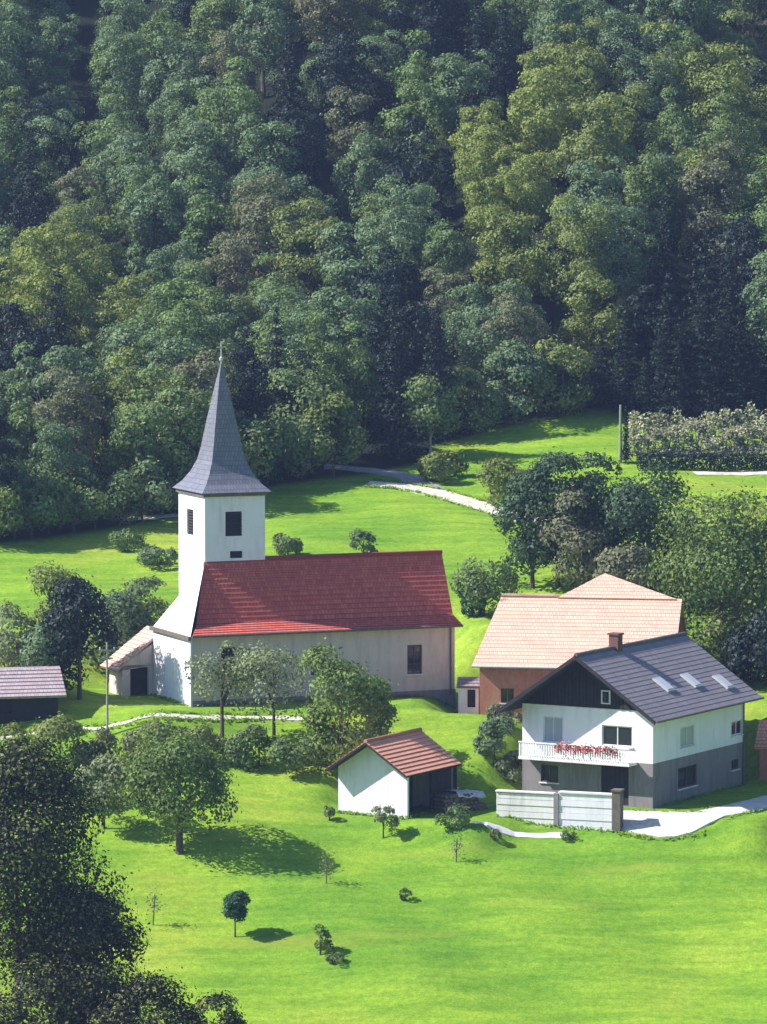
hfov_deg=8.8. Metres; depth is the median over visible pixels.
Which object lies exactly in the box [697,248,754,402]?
spruce tree
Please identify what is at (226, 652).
window
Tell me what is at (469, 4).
broadleaf tree
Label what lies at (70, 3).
broadleaf tree
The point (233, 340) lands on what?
broadleaf tree
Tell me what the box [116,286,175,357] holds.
broadleaf tree
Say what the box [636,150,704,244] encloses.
broadleaf tree
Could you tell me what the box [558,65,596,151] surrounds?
broadleaf tree
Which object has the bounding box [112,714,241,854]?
broadleaf tree
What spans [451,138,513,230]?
broadleaf tree
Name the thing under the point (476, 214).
broadleaf tree
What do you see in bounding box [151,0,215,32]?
broadleaf tree
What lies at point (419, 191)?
broadleaf tree
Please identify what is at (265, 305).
broadleaf tree
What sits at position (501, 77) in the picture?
spruce tree
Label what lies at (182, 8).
broadleaf tree
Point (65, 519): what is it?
shrub
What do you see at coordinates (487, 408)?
broadleaf tree
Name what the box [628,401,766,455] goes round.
hedge
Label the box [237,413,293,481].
broadleaf tree
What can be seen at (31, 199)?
spruce tree
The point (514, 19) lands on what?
broadleaf tree
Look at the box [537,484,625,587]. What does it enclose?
broadleaf tree
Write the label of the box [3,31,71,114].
broadleaf tree
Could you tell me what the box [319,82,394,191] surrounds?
broadleaf tree
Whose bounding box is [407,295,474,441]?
spruce tree
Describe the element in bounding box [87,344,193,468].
broadleaf tree
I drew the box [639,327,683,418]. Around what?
spruce tree
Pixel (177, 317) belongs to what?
broadleaf tree
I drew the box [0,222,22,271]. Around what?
broadleaf tree
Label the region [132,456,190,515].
shrub
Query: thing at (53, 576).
broadleaf tree
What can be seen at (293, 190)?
broadleaf tree
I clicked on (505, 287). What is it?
broadleaf tree
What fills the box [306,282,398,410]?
broadleaf tree
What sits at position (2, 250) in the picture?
broadleaf tree
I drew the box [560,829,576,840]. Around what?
shrub
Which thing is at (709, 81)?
broadleaf tree
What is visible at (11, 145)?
broadleaf tree
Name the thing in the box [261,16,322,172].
spruce tree
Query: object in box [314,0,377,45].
broadleaf tree
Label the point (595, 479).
broadleaf tree
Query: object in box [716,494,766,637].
broadleaf tree
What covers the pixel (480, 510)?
path
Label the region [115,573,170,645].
broadleaf tree
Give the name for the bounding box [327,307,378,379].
broadleaf tree
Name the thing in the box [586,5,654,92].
broadleaf tree
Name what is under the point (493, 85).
broadleaf tree
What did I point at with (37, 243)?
broadleaf tree
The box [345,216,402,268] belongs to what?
broadleaf tree
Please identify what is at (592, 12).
broadleaf tree
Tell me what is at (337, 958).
shrub
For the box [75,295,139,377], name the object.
broadleaf tree
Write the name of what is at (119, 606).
broadleaf tree
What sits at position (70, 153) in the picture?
broadleaf tree
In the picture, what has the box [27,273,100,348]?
broadleaf tree
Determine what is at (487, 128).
broadleaf tree
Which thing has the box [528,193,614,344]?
broadleaf tree
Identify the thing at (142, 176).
broadleaf tree
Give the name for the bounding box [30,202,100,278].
broadleaf tree
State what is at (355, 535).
shrub
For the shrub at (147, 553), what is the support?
on the meadow
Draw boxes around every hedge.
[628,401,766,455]
[636,450,766,471]
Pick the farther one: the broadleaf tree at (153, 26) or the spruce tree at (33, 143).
the broadleaf tree at (153, 26)
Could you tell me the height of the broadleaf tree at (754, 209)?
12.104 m
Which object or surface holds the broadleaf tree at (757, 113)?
on the meadow
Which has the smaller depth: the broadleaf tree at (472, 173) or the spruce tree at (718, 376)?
the spruce tree at (718, 376)
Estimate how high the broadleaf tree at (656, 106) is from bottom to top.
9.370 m
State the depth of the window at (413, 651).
307.27 m
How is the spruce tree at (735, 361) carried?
on the meadow
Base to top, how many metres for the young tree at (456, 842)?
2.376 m
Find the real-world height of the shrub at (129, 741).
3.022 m
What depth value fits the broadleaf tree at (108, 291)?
381.74 m
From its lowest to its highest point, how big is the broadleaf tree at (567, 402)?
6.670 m
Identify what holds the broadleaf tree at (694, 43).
on the meadow
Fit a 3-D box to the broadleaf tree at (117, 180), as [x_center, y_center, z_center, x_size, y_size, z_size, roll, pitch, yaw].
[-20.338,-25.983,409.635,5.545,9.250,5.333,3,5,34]
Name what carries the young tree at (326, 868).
on the meadow
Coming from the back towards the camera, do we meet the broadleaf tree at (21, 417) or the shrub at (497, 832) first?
the broadleaf tree at (21, 417)
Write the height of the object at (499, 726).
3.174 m
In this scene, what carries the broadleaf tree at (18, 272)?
on the meadow
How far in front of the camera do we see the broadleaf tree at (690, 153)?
395.47 m
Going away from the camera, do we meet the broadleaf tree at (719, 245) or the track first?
the track
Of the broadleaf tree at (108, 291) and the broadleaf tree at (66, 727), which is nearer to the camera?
the broadleaf tree at (66, 727)
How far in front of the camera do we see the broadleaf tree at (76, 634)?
303.41 m
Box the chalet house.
[496,632,763,808]
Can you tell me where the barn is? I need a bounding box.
[471,574,686,716]
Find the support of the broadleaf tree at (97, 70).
on the meadow
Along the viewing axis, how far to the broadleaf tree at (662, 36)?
430.68 m
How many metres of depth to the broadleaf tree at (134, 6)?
440.87 m
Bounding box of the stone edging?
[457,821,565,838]
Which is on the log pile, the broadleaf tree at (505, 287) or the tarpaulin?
the tarpaulin
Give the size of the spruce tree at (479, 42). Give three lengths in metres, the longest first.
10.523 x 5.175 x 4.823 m
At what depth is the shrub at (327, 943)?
271.94 m
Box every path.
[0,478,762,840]
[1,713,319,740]
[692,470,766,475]
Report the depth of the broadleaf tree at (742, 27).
450.99 m
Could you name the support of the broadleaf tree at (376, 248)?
on the meadow
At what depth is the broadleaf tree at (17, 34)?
428.85 m
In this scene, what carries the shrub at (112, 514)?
on the meadow
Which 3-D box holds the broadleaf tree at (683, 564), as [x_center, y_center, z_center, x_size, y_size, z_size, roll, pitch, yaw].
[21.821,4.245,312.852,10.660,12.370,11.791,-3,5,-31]
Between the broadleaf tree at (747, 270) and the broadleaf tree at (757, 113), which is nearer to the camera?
the broadleaf tree at (747, 270)
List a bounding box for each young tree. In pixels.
[314,846,333,883]
[446,826,469,861]
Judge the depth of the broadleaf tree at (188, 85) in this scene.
419.94 m
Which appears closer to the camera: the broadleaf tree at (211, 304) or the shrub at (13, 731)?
the shrub at (13, 731)
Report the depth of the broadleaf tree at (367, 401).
366.63 m
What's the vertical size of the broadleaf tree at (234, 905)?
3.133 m
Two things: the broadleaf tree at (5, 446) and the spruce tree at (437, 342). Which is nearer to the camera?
the broadleaf tree at (5, 446)
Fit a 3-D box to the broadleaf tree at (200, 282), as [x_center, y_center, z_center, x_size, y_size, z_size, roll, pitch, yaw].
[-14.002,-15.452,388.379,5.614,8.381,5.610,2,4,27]
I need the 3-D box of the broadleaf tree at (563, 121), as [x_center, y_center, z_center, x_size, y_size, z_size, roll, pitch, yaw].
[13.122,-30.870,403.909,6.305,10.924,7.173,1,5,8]
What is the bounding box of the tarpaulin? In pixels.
[446,789,485,797]
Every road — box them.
[324,464,444,488]
[365,481,546,520]
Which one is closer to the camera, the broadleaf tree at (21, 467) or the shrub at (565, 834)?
the shrub at (565, 834)
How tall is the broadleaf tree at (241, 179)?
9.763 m
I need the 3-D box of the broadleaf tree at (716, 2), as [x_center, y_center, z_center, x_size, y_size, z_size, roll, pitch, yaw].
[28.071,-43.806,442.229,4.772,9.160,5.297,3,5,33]
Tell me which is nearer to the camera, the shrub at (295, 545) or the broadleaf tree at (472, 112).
the shrub at (295, 545)
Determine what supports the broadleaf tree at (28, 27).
on the meadow
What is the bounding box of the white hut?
[457,677,479,713]
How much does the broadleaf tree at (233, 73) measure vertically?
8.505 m
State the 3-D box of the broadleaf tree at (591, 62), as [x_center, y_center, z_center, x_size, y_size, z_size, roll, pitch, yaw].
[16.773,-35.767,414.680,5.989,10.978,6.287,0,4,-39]
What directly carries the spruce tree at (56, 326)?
on the meadow
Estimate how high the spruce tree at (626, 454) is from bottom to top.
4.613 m
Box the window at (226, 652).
[221,647,234,675]
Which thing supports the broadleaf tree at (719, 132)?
on the meadow
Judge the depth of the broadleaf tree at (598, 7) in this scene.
430.63 m
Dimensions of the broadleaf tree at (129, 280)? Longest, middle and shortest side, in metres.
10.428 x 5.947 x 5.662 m
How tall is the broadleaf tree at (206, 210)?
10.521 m
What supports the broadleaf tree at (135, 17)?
on the meadow
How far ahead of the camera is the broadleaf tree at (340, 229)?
390.56 m
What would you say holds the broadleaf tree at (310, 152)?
on the meadow
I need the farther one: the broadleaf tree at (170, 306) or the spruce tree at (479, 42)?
the spruce tree at (479, 42)
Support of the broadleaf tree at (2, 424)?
on the meadow
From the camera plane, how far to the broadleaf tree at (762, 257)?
371.68 m
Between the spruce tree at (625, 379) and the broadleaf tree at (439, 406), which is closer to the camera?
the broadleaf tree at (439, 406)
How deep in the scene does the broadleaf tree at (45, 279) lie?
372.82 m
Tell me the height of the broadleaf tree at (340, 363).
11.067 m
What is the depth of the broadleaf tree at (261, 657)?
295.50 m
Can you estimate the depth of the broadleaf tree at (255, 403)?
354.88 m
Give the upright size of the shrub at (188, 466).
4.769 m
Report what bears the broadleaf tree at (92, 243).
on the meadow
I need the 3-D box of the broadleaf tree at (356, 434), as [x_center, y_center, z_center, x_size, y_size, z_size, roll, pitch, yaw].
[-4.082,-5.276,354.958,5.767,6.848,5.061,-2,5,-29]
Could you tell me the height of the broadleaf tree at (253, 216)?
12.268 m
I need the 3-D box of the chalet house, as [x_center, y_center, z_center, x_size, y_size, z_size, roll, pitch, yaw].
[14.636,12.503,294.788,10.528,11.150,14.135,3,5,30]
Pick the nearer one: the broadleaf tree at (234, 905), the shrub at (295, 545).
the broadleaf tree at (234, 905)
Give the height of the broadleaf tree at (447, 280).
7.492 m
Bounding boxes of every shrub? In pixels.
[0,468,70,537]
[0,485,21,535]
[0,485,48,539]
[0,720,41,776]
[0,953,104,1023]
[19,482,79,533]
[35,465,108,531]
[65,725,126,780]
[72,481,122,528]
[86,967,208,1023]
[100,472,148,525]
[107,459,178,521]
[107,528,146,551]
[117,719,192,763]
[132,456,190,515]
[135,543,178,566]
[165,450,196,503]
[174,723,230,762]
[177,438,199,470]
[182,990,251,1023]
[196,426,273,482]
[223,720,288,770]
[265,732,326,772]
[272,532,303,554]
[311,924,333,954]
[323,805,335,820]
[324,952,344,964]
[347,528,377,552]
[399,887,411,900]
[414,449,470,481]
[434,803,471,829]
[458,583,487,617]
[474,456,518,504]
[485,704,521,723]
[488,829,501,839]
[492,750,521,783]
[499,462,537,497]
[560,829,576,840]
[689,593,758,665]
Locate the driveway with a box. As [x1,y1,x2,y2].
[622,795,766,837]
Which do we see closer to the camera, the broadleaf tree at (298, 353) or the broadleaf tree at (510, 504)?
the broadleaf tree at (510, 504)
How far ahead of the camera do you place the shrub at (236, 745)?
293.51 m
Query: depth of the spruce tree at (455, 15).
434.20 m
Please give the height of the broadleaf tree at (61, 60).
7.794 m
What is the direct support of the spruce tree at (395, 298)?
on the meadow
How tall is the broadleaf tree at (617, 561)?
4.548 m
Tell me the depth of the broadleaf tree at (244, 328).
375.86 m
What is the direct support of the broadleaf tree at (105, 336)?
on the meadow
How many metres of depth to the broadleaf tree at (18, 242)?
388.18 m
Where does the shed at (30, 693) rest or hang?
on the meadow
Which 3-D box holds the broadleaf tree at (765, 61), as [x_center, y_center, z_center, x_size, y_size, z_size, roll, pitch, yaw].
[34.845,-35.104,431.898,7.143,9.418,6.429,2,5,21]
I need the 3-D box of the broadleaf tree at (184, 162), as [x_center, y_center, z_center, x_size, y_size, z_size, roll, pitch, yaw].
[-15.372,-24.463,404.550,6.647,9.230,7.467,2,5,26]
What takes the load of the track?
on the meadow
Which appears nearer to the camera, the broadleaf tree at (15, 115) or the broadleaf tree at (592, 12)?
the broadleaf tree at (15, 115)
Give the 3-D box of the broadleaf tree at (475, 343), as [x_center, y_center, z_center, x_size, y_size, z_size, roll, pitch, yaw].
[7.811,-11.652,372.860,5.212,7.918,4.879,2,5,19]
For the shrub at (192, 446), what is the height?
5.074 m
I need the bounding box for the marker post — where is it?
[619,405,621,462]
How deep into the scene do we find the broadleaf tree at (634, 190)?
392.77 m
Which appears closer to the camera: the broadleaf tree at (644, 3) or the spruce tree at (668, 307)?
the spruce tree at (668, 307)
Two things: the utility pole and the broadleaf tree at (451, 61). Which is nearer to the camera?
the utility pole
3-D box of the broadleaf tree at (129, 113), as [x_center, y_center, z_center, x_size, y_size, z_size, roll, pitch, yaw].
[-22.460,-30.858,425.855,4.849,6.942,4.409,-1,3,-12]
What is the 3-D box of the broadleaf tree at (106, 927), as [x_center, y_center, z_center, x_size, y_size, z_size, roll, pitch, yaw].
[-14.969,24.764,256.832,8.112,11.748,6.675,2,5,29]
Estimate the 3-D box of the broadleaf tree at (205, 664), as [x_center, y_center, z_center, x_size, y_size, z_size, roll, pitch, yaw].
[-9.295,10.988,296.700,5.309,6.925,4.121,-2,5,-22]
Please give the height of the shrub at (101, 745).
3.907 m
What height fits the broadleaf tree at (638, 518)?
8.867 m
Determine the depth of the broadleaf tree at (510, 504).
325.35 m
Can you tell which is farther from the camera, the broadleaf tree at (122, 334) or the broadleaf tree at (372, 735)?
the broadleaf tree at (122, 334)
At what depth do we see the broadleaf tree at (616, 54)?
417.25 m
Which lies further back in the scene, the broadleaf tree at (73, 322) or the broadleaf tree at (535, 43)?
the broadleaf tree at (535, 43)
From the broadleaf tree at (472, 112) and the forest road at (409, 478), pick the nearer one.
the forest road at (409, 478)
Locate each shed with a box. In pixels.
[0,666,66,723]
[324,728,461,818]
[754,720,766,780]
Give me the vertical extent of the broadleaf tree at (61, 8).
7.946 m
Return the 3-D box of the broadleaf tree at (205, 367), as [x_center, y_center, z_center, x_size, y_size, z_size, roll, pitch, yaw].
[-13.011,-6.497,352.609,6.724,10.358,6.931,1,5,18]
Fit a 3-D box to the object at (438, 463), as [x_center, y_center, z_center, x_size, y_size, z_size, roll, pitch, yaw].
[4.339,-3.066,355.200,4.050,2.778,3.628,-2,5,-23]
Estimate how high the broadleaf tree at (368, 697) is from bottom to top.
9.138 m
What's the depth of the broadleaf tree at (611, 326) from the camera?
376.51 m
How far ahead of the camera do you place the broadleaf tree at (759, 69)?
422.93 m
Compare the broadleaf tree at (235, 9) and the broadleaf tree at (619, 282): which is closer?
the broadleaf tree at (619, 282)
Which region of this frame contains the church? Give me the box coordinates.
[100,341,462,708]
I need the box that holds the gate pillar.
[611,788,624,832]
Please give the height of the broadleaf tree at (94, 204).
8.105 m
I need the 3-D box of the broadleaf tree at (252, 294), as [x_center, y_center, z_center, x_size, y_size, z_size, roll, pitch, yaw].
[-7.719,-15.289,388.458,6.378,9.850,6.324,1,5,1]
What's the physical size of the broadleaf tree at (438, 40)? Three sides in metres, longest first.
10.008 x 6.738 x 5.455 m
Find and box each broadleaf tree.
[0,0,32,21]
[0,0,39,102]
[0,1,33,113]
[0,8,30,122]
[0,85,50,177]
[0,116,36,228]
[0,141,17,235]
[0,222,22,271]
[0,247,19,298]
[0,252,55,356]
[0,257,17,302]
[0,258,94,369]
[0,300,53,435]
[0,301,47,388]
[0,368,36,449]
[0,370,34,467]
[0,380,58,500]
[0,414,12,459]
[0,430,20,514]
[0,436,36,508]
[0,600,42,666]
[0,722,136,1015]
[1,341,95,469]
[2,225,58,293]
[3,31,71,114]
[5,883,157,1023]
[7,221,98,335]
[11,99,81,205]
[14,159,64,226]
[17,622,69,673]
[20,109,81,220]
[22,0,78,51]
[24,417,91,500]
[25,711,87,772]
[26,82,86,170]
[26,559,85,641]
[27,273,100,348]
[29,570,126,699]
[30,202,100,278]
[30,365,112,493]
[31,0,76,21]
[35,13,88,93]
[39,341,123,444]
[46,165,114,256]
[48,197,99,252]
[49,230,116,335]
[58,186,119,259]
[69,93,152,213]
[71,752,132,828]
[72,213,127,301]
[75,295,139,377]
[80,270,154,343]
[81,124,159,232]
[82,584,154,675]
[86,40,138,123]
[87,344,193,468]
[88,0,151,58]
[88,0,166,91]
[90,22,152,121]
[91,365,188,504]
[94,111,145,165]
[95,314,170,404]
[97,372,145,469]
[99,319,172,408]
[100,153,180,268]
[102,138,166,244]
[102,273,163,350]
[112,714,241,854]
[115,170,193,287]
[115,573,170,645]
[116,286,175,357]
[117,244,181,324]
[127,277,236,389]
[128,8,187,105]
[131,34,208,126]
[131,269,178,325]
[134,370,212,483]
[137,330,203,439]
[144,77,197,153]
[147,346,252,456]
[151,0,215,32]
[151,153,236,244]
[156,114,243,204]
[157,131,210,204]
[160,72,231,151]
[162,239,212,301]
[164,172,250,286]
[167,259,255,339]
[169,0,216,66]
[170,259,237,312]
[171,283,250,343]
[178,639,265,737]
[182,0,251,76]
[186,310,248,403]
[189,55,266,194]
[191,345,248,418]
[195,0,244,22]
[196,28,268,139]
[200,230,270,338]
[202,70,261,161]
[220,637,308,740]
[221,165,289,273]
[221,890,251,936]
[222,326,267,415]
[223,112,304,240]
[223,347,275,433]
[224,320,272,412]
[227,172,296,291]
[230,0,305,97]
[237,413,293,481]
[238,0,303,44]
[240,287,338,395]
[244,252,312,320]
[245,435,283,483]
[250,282,307,349]
[251,361,349,478]
[255,302,331,393]
[261,106,332,213]
[265,131,317,183]
[266,195,353,305]
[268,346,333,465]
[270,171,339,254]
[274,218,332,297]
[276,291,337,359]
[278,310,364,455]
[288,0,366,63]
[291,637,398,774]
[294,41,351,116]
[294,390,371,479]
[303,30,400,173]
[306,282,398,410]
[310,275,357,324]
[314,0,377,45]
[316,216,405,333]
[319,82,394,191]
[324,305,370,341]
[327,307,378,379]
[327,318,389,427]
[328,129,395,231]
[344,676,399,749]
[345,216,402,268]
[345,246,441,374]
[348,0,401,78]
[350,182,418,258]
[351,28,414,129]
[354,227,424,307]
[360,281,439,396]
[364,173,449,285]
[368,0,437,60]
[371,805,399,838]
[373,62,459,174]
[378,0,458,69]
[383,115,461,229]
[385,201,438,266]
[388,28,456,154]
[392,372,463,454]
[399,150,443,222]
[402,13,463,102]
[416,265,470,358]
[418,218,482,302]
[421,48,503,167]
[439,280,498,369]
[439,362,509,434]
[446,0,490,42]
[447,110,535,190]
[449,554,522,615]
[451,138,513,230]
[452,55,499,111]
[453,98,517,169]
[454,302,517,395]
[462,172,524,268]
[468,0,531,73]
[469,204,565,316]
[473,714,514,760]
[475,219,533,304]
[476,276,548,381]
[476,337,556,425]
[477,291,555,406]
[485,462,569,588]
[488,142,538,219]
[501,0,540,52]
[504,0,544,39]
[504,150,559,248]
[506,40,585,126]
[506,63,583,190]
[511,445,600,587]
[516,0,587,31]
[520,75,580,166]
[520,334,599,416]
[522,2,575,52]
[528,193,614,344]
[529,22,582,85]
[531,0,597,83]
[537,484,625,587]
[544,91,642,195]
[546,174,607,258]
[555,155,631,268]
[555,267,632,377]
[558,14,624,124]
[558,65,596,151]
[561,448,638,560]
[572,0,623,64]
[579,0,614,34]
[580,195,653,317]
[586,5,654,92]
[592,541,658,586]
[593,30,646,118]
[594,83,669,192]
[597,458,708,588]
[611,0,663,44]
[611,0,668,50]
[612,202,667,297]
[613,282,678,368]
[614,46,692,143]
[621,150,682,232]
[627,483,766,672]
[633,18,688,140]
[635,0,706,83]
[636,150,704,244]
[637,520,711,596]
[641,122,701,224]
[646,85,707,173]
[648,0,712,84]
[663,27,719,118]
[663,145,748,251]
[669,138,753,262]
[678,40,763,192]
[682,93,766,200]
[686,0,724,38]
[687,1,745,71]
[690,7,766,109]
[696,236,750,314]
[698,213,766,344]
[709,69,766,156]
[713,0,737,24]
[715,154,766,259]
[715,606,766,685]
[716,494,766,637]
[726,0,766,32]
[727,0,766,46]
[731,116,766,200]
[734,255,766,376]
[736,249,766,353]
[737,14,766,61]
[737,163,766,232]
[738,63,766,159]
[746,212,766,279]
[753,57,766,131]
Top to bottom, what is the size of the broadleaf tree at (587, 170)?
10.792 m
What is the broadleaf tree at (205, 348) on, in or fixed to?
on the meadow
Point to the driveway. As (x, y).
(660, 824)
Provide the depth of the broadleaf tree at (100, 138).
418.05 m
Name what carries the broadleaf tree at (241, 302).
on the meadow
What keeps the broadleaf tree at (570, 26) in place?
on the meadow
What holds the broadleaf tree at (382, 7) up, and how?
on the meadow
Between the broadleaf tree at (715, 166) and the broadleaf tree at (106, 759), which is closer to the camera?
the broadleaf tree at (106, 759)
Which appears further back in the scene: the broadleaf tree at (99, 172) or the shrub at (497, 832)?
the broadleaf tree at (99, 172)
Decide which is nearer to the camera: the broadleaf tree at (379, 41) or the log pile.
the log pile
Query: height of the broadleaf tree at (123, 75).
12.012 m
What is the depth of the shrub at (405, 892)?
277.82 m
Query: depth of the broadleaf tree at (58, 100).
431.11 m
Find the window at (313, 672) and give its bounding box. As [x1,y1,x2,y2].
[310,646,324,676]
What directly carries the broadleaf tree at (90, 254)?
on the meadow
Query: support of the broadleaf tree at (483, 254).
on the meadow
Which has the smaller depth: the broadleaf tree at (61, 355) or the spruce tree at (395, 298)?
the broadleaf tree at (61, 355)
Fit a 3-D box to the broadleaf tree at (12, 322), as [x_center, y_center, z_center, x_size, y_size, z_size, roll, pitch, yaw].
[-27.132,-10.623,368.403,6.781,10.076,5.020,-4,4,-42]
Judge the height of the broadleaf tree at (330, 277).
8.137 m
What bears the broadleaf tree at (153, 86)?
on the meadow
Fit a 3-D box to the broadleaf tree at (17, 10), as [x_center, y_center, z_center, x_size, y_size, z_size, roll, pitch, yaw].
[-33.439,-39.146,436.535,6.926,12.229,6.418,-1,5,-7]
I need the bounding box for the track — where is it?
[122,513,178,520]
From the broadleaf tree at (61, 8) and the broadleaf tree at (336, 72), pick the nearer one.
the broadleaf tree at (336, 72)
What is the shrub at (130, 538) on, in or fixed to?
on the meadow
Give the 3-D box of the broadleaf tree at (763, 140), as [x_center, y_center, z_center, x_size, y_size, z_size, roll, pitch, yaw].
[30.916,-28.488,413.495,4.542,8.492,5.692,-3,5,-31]
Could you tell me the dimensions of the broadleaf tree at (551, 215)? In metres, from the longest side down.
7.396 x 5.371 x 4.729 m
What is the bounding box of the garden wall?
[495,789,611,830]
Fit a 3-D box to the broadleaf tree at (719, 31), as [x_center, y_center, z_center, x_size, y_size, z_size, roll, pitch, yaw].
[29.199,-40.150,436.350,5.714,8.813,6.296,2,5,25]
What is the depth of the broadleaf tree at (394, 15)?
430.48 m
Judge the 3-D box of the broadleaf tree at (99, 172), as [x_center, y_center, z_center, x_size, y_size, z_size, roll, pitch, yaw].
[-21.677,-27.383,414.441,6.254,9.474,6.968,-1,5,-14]
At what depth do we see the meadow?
282.88 m
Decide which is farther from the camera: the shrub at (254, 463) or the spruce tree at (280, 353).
the spruce tree at (280, 353)
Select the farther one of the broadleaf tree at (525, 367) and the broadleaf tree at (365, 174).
the broadleaf tree at (365, 174)
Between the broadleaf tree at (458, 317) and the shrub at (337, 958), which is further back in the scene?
the broadleaf tree at (458, 317)
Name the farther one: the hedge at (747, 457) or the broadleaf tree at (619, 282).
the broadleaf tree at (619, 282)
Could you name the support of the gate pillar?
on the meadow
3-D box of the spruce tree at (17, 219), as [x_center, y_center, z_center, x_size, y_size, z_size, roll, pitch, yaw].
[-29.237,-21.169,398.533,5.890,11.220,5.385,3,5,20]
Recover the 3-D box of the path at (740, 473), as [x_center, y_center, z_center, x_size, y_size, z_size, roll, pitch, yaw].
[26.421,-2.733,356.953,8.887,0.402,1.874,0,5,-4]
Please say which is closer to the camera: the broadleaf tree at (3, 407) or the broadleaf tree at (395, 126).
the broadleaf tree at (3, 407)
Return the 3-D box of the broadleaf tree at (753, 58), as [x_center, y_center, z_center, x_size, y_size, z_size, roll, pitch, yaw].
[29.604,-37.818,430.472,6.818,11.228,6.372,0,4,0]
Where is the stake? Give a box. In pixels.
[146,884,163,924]
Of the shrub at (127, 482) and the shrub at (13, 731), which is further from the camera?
the shrub at (127, 482)
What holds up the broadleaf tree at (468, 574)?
on the meadow
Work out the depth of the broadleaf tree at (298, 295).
375.46 m
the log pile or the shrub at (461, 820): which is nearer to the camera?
the shrub at (461, 820)
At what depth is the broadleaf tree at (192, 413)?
345.73 m
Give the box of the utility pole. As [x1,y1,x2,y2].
[99,642,114,728]
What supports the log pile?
on the meadow
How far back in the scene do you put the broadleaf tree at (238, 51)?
423.16 m
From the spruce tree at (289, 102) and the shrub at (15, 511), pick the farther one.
the spruce tree at (289, 102)
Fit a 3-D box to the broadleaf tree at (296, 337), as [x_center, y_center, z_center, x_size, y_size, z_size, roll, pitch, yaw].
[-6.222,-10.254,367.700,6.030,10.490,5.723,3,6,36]
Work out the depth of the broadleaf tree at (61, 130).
420.39 m
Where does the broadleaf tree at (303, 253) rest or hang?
on the meadow
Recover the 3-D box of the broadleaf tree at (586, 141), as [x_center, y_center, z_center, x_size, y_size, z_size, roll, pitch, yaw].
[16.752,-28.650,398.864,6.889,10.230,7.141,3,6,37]
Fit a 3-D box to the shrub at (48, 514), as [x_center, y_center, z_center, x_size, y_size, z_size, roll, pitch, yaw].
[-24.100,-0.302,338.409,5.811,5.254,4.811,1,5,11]
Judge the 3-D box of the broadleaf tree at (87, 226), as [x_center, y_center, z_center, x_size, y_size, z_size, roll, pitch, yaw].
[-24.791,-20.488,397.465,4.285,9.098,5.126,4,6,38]
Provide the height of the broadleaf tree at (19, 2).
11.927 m
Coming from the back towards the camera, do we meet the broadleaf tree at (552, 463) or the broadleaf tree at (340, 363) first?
the broadleaf tree at (340, 363)
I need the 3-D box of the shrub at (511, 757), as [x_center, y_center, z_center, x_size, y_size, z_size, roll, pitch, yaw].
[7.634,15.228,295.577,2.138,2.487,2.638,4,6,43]
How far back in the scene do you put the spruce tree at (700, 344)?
369.92 m
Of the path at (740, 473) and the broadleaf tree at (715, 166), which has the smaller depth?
the path at (740, 473)
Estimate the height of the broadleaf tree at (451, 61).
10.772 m
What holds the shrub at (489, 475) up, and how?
on the meadow
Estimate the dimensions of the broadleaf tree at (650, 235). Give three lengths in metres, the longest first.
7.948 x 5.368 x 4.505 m
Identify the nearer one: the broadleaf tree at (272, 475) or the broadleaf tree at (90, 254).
the broadleaf tree at (272, 475)
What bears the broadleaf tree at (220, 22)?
on the meadow
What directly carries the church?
on the meadow
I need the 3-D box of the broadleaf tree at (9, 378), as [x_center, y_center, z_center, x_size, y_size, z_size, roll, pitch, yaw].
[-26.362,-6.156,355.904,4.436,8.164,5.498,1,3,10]
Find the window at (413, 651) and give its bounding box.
[406,645,423,675]
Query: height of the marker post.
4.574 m
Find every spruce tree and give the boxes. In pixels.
[0,176,33,244]
[4,115,55,262]
[13,151,51,253]
[26,270,77,434]
[70,347,108,460]
[259,305,291,407]
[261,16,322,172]
[360,300,429,463]
[364,266,419,387]
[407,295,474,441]
[432,0,476,72]
[455,0,507,100]
[484,0,522,124]
[580,322,620,406]
[597,310,644,412]
[620,406,632,462]
[626,356,665,420]
[635,196,690,349]
[639,272,695,412]
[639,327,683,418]
[649,316,705,418]
[666,295,728,416]
[676,212,743,380]
[687,310,748,418]
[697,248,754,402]
[718,321,764,422]
[730,312,766,415]
[755,379,766,420]
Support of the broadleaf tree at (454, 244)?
on the meadow
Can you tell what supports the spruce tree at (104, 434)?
on the meadow
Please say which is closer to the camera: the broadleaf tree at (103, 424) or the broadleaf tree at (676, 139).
the broadleaf tree at (103, 424)
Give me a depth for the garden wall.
286.08 m
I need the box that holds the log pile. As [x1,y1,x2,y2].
[434,792,487,813]
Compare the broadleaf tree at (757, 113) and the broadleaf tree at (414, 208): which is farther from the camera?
the broadleaf tree at (757, 113)
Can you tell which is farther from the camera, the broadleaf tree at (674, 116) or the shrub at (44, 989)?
the broadleaf tree at (674, 116)
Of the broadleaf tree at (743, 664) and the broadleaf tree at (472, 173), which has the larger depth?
the broadleaf tree at (472, 173)
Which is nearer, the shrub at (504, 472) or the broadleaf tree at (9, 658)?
the broadleaf tree at (9, 658)
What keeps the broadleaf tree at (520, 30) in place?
on the meadow
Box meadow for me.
[0,0,766,1023]
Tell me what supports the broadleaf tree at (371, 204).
on the meadow
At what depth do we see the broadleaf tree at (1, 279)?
383.10 m
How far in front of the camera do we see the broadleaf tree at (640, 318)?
375.65 m
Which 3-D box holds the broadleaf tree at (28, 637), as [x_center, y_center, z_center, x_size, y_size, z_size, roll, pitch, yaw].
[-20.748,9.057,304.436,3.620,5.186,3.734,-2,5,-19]
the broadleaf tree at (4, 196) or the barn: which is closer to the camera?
the barn

